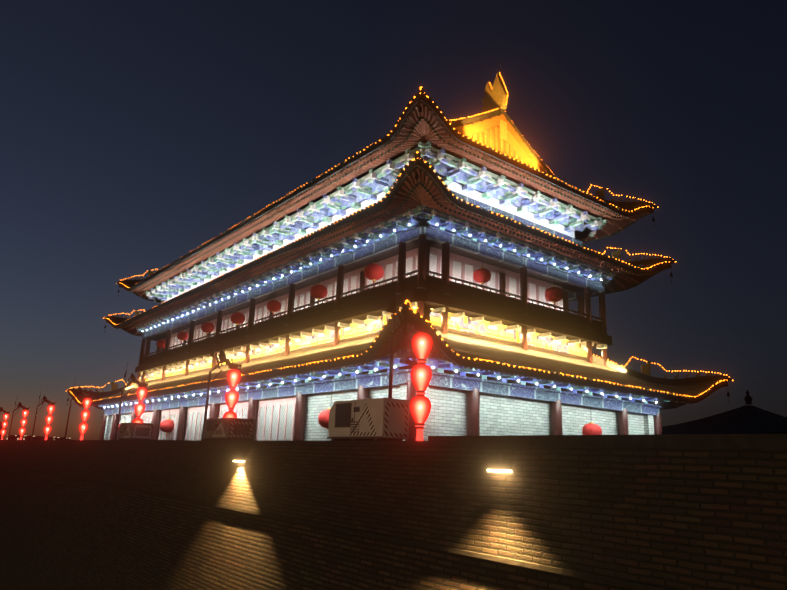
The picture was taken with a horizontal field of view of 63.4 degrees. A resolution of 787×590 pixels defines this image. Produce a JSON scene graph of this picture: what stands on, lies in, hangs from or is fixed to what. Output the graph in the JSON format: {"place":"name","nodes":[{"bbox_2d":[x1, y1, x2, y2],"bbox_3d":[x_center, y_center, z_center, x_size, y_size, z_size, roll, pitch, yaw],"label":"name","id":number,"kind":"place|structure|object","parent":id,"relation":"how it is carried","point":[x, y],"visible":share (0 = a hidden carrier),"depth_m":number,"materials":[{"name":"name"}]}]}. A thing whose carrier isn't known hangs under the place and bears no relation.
{"place":"outdoors","nodes":[
{"label":"outdoors","id":0,"kind":"place"},
{"bbox_2d":[0,380,141,439],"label":"distant city","id":1,"kind":"object","parent":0,"point":[17,437],"depth_m":375.74,"materials":[{"name":"grey"}]},
{"bbox_2d":[0,434,786,589],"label":"city wall","id":2,"kind":"structure","parent":0,"point":[642,512],"depth_m":13.82,"materials":[{"name":"brick"}]},
{"bbox_2d":[117,418,254,439],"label":"equipment boxes","id":3,"kind":"object","parent":2,"relation":"on","point":[228,429],"visible":0.94,"depth_m":22.14,"materials":[{"name":"paint"}]},
{"bbox_2d":[0,288,431,440],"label":"lamp posts","id":4,"kind":"object","parent":2,"relation":"on","point":[414,322],"visible":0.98,"depth_m":24.03,"materials":[{"name":"grey metal"}]},
{"bbox_2d":[0,333,432,440],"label":"pole lanterns","id":5,"kind":"object","parent":4,"relation":"attached to","point":[421,376],"visible":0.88,"depth_m":16.15,"materials":[{"name":"red fabric"}]},
{"bbox_2d":[327,397,409,440],"bbox_3d":[-0.666,3.174,16.029,0.830,1.000,2.328,13,-18,-37],"label":"equipment box","id":6,"kind":"object","parent":2,"relation":"on","point":[377,419],"visible":0.88,"depth_m":15.38,"materials":[{"name":"paint"}]},
{"bbox_2d":[233,451,511,472],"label":"wall lamps","id":7,"kind":"object","parent":2,"relation":"attached to","point":[501,466],"depth_m":11.79,"materials":[{"name":"grey"}]},
{"bbox_2d":[99,152,661,440],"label":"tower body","id":8,"kind":"structure","parent":2,"relation":"on","point":[469,405],"depth_m":32.04,"materials":[{"name":"white paint"}]},
{"bbox_2d":[118,259,601,438],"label":"red lanterns","id":9,"kind":"object","parent":8,"relation":"hanging from","point":[374,272],"visible":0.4,"depth_m":33.48,"materials":[{"name":"red fabric"}]},
{"bbox_2d":[141,270,601,364],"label":"balcony","id":10,"kind":"structure","parent":8,"relation":"attached to","point":[456,289],"depth_m":32.55,"materials":[{"name":"brown wood"}]},
{"bbox_2d":[144,142,606,302],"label":"eave brackets","id":11,"kind":"object","parent":8,"relation":"attached to","point":[370,186],"visible":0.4,"depth_m":34.78,"materials":[{"name":"wood"}]},
{"bbox_2d":[104,224,656,407],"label":"tower led dots","id":12,"kind":"object","parent":8,"relation":"on","point":[375,369],"visible":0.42,"depth_m":32.26,"materials":[{"name":"plastic"}]},
{"bbox_2d":[98,205,668,408],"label":"tower brackets","id":13,"kind":"object","parent":8,"relation":"attached to","point":[405,356],"visible":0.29,"depth_m":31.94,"materials":[{"name":"blue wood"}]},
{"bbox_2d":[117,60,656,300],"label":"tower roof tiles","id":14,"kind":"object","parent":8,"relation":"on","point":[495,96],"visible":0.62,"depth_m":35.60,"materials":[{"name":"tile"}]},
{"bbox_2d":[171,114,562,278],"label":"tower gables","id":15,"kind":"object","parent":14,"relation":"attached to","point":[499,133],"visible":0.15,"depth_m":35.45,"materials":[{"name":"brown"}]},
{"bbox_2d":[116,72,657,287],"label":"tower roof string lights","id":16,"kind":"object","parent":14,"relation":"attached to","point":[477,142],"visible":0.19,"depth_m":34.77},
{"bbox_2d":[107,167,667,335],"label":"tower roof rafters","id":17,"kind":"object","parent":8,"relation":"attached to","point":[426,191],"visible":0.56,"depth_m":30.85,"materials":[{"name":"brown wood"}]},
{"bbox_2d":[129,101,649,300],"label":"tower roof rafters","id":18,"kind":"object","parent":8,"relation":"attached to","point":[416,130],"visible":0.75,"depth_m":32.84,"materials":[{"name":"brown wood"}]},
{"bbox_2d":[104,153,674,336],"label":"tower roof tiles","id":19,"kind":"object","parent":8,"relation":"on","point":[614,259],"visible":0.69,"depth_m":31.60,"materials":[{"name":"tile"}]},
{"bbox_2d":[103,151,675,323],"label":"tower roof string lights","id":20,"kind":"object","parent":19,"relation":"attached to","point":[472,205],"visible":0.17,"depth_m":31.03},
{"bbox_2d":[67,100,729,404],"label":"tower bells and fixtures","id":21,"kind":"object","parent":8,"relation":"on","point":[416,178],"visible":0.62,"depth_m":26.30,"materials":[{"name":"grey metal"}]},
{"bbox_2d":[67,300,731,409],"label":"tower roof tiles","id":22,"kind":"object","parent":8,"relation":"on","point":[697,385],"visible":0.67,"depth_m":30.57,"materials":[{"name":"tile"}]},
{"bbox_2d":[66,300,732,402],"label":"tower roof string lights","id":23,"kind":"object","parent":22,"relation":"attached to","point":[441,339],"visible":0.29,"depth_m":32.26},
{"bbox_2d":[90,322,724,409],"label":"tower roof rafters","id":24,"kind":"object","parent":8,"relation":"attached to","point":[383,350],"visible":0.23,"depth_m":26.47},
{"bbox_2d":[662,390,786,433],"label":"corner pavilion","id":25,"kind":"structure","parent":2,"relation":"on","point":[748,419],"depth_m":49.47,"materials":[{"name":"tile"}]},
{"bbox_2d":[0,0,786,439],"label":"sky","id":26,"kind":"structure","parent":0,"point":[134,134],"materials":[{"name":"blue"}]}
]}

